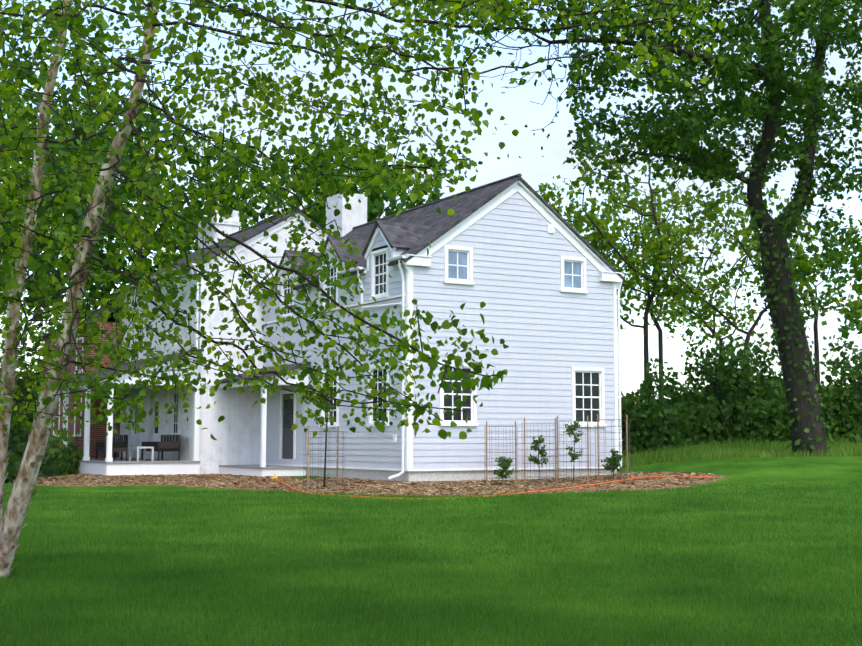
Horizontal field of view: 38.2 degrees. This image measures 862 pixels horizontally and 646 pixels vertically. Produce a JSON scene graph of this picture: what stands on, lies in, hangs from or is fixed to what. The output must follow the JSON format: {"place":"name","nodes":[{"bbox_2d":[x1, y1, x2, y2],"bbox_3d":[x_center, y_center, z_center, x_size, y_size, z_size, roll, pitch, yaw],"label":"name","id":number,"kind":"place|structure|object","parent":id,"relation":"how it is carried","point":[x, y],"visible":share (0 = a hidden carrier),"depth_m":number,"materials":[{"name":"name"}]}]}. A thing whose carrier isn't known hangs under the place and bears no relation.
{"place":"outdoors","nodes":[
{"label":"outdoors","id":0,"kind":"place"},
{"bbox_2d":[0,551,861,645],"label":"lawn","id":1,"kind":"structure","parent":0,"point":[67,623],"depth_m":10.71,"materials":[{"name":"green plant"}]},
{"bbox_2d":[0,453,861,645],"bbox_3d":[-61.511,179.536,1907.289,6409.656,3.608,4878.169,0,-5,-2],"label":"terrain","id":2,"kind":"structure","parent":0,"point":[775,470],"depth_m":27.95,"materials":[{"name":"green plant"}]},
{"bbox_2d":[0,305,97,482],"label":"shrubs","id":3,"kind":"object","parent":2,"relation":"on","point":[63,460],"visible":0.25,"depth_m":42.23,"materials":[{"name":"green plant"}]},
{"bbox_2d":[0,57,129,314],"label":"oak tree","id":4,"kind":"object","parent":2,"relation":"on","point":[11,79],"depth_m":71.24,"materials":[{"name":"green plant"}]},
{"bbox_2d":[0,0,132,309],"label":"maple tree","id":5,"kind":"object","parent":2,"relation":"on","point":[71,213],"visible":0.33,"depth_m":37.24,"materials":[{"name":"green plant"}]},
{"bbox_2d":[0,61,189,309],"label":"maple tree","id":6,"kind":"object","parent":2,"relation":"on","point":[127,157],"visible":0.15,"depth_m":50.91,"materials":[{"name":"green plant"}]},
{"bbox_2d":[36,73,393,318],"bbox_3d":[-10.919,-2.134,65.462,16.127,19.074,18.588,-5,-7,42],"label":"oak tree","id":7,"kind":"object","parent":2,"relation":"on","point":[375,194],"visible":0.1,"depth_m":64.09,"materials":[{"name":"green plant"}]},
{"bbox_2d":[175,118,453,252],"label":"oak tree","id":8,"kind":"object","parent":2,"relation":"on","point":[373,215],"visible":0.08,"depth_m":70.02,"materials":[{"name":"green plant"}]},
{"bbox_2d":[302,358,343,487],"bbox_3d":[-2.828,2.616,33.489,0.958,3.601,1.343,4,-7,-36],"label":"sapling","id":9,"kind":"object","parent":2,"relation":"on","point":[310,398],"visible":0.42,"depth_m":33.42,"materials":[{"name":"green plant"}]},
{"bbox_2d":[30,173,624,481],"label":"house","id":10,"kind":"structure","parent":2,"relation":"on","point":[530,266],"depth_m":36.33,"materials":[{"name":"paint"}]},
{"bbox_2d":[96,435,180,460],"bbox_3d":[-10.136,4.198,42.029,2.300,0.850,3.750,3,-6,-30],"label":"patio furniture","id":11,"kind":"object","parent":10,"relation":"on","point":[166,443],"visible":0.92,"depth_m":41.22,"materials":[{"name":"wood"}]},
{"bbox_2d":[0,0,730,578],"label":"river birch","id":12,"kind":"object","parent":2,"relation":"on","point":[68,332],"visible":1,"depth_m":9.98,"materials":[{"name":"green plant"}]},
{"bbox_2d":[35,472,722,494],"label":"mulch chips","id":13,"kind":"object","parent":2,"relation":"on","point":[326,485],"visible":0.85,"depth_m":35.10,"materials":[{"name":"brown wood"}]},
{"bbox_2d":[303,414,629,489],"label":"stakes and cages","id":14,"kind":"object","parent":2,"relation":"on","point":[556,470],"visible":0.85,"depth_m":33.88,"materials":[{"name":"brown wood"}]},
{"bbox_2d":[272,474,711,498],"bbox_3d":[1.794,4.308,33.086,12.832,0.378,9.396,0,-5,-2],"label":"garden hose","id":15,"kind":"object","parent":2,"relation":"on","point":[275,477],"visible":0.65,"depth_m":33.48,"materials":[{"name":"orange rubber"}]},
{"bbox_2d":[493,456,513,483],"bbox_3d":[1.932,3.954,33.451,0.470,0.769,0.644,2,-6,-21],"label":"young shrub","id":16,"kind":"object","parent":2,"relation":"on","point":[500,472],"visible":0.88,"depth_m":33.39,"materials":[{"name":"green plant"}]},
{"bbox_2d":[528,435,548,483],"bbox_3d":[2.940,3.650,34.140,0.553,1.501,0.655,0,-5,-2],"label":"young tree","id":17,"kind":"object","parent":2,"relation":"on","point":[541,451],"visible":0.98,"depth_m":34.12,"materials":[{"name":"green plant"}]},
{"bbox_2d":[564,421,583,480],"bbox_3d":[3.987,3.564,34.756,0.578,1.751,0.491,-1,-6,13],"label":"young tree","id":18,"kind":"object","parent":2,"relation":"on","point":[569,429],"visible":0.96,"depth_m":34.77,"materials":[{"name":"green plant"}]},
{"bbox_2d":[539,186,657,329],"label":"locust tree","id":19,"kind":"object","parent":2,"relation":"on","point":[643,233],"visible":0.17,"depth_m":66.22,"materials":[{"name":"green plant"}]},
{"bbox_2d":[536,173,675,302],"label":"locust tree","id":20,"kind":"object","parent":2,"relation":"on","point":[543,190],"visible":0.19,"depth_m":72.86,"materials":[{"name":"green plant"}]},
{"bbox_2d":[601,449,625,475],"bbox_3d":[5.158,4.019,35.537,0.680,0.881,0.614,2,-6,-24],"label":"young shrub","id":21,"kind":"object","parent":2,"relation":"on","point":[614,459],"visible":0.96,"depth_m":35.46,"materials":[{"name":"green plant"}]},
{"bbox_2d":[388,0,861,455],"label":"old tree","id":22,"kind":"object","parent":2,"relation":"on","point":[803,405],"visible":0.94,"depth_m":43.27,"materials":[{"name":"green plant"}]},
{"bbox_2d":[583,177,706,397],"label":"locust tree","id":23,"kind":"object","parent":2,"relation":"on","point":[629,285],"visible":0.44,"depth_m":69.09,"materials":[{"name":"green plant"}]},
{"bbox_2d":[552,140,745,398],"bbox_3d":[9.905,-1.934,61.763,10.350,15.675,7.960,-5,-7,43],"label":"locust tree","id":24,"kind":"object","parent":2,"relation":"on","point":[602,228],"visible":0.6,"depth_m":62.20,"materials":[{"name":"green plant"}]},
{"bbox_2d":[624,197,814,364],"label":"locust tree","id":25,"kind":"object","parent":2,"relation":"on","point":[685,311],"visible":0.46,"depth_m":73.66,"materials":[{"name":"green plant"}]},
{"bbox_2d":[633,175,837,354],"bbox_3d":[15.192,-0.740,61.402,9.451,13.307,7.986,-4,-7,37],"label":"locust tree","id":26,"kind":"object","parent":2,"relation":"on","point":[710,216],"visible":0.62,"depth_m":61.44,"materials":[{"name":"green plant"}]},
{"bbox_2d":[618,329,861,456],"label":"hedge","id":27,"kind":"object","parent":2,"relation":"on","point":[730,400],"visible":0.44,"depth_m":52.05,"materials":[{"name":"green plant"}]},
{"bbox_2d":[729,213,861,383],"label":"locust tree","id":28,"kind":"object","parent":2,"relation":"on","point":[816,309],"visible":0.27,"depth_m":63.71,"materials":[{"name":"green plant"}]},
{"bbox_2d":[836,247,861,341],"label":"oak tree","id":29,"kind":"object","parent":2,"relation":"on","point":[853,323],"visible":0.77,"depth_m":83.06,"materials":[{"name":"green plant"}]},
{"bbox_2d":[0,0,861,398],"label":"sky","id":30,"kind":"structure","parent":0,"point":[515,105],"materials":[{"name":"white"}]},
{"bbox_2d":[2,480,861,561],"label":"lawn","id":31,"kind":"structure","parent":0,"point":[814,546],"depth_m":20.39,"materials":[{"name":"green plant"}]},
{"bbox_2d":[620,435,861,467],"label":"meadow grass","id":32,"kind":"structure","parent":0,"point":[734,449],"depth_m":45.40,"materials":[{"name":"green plant"}]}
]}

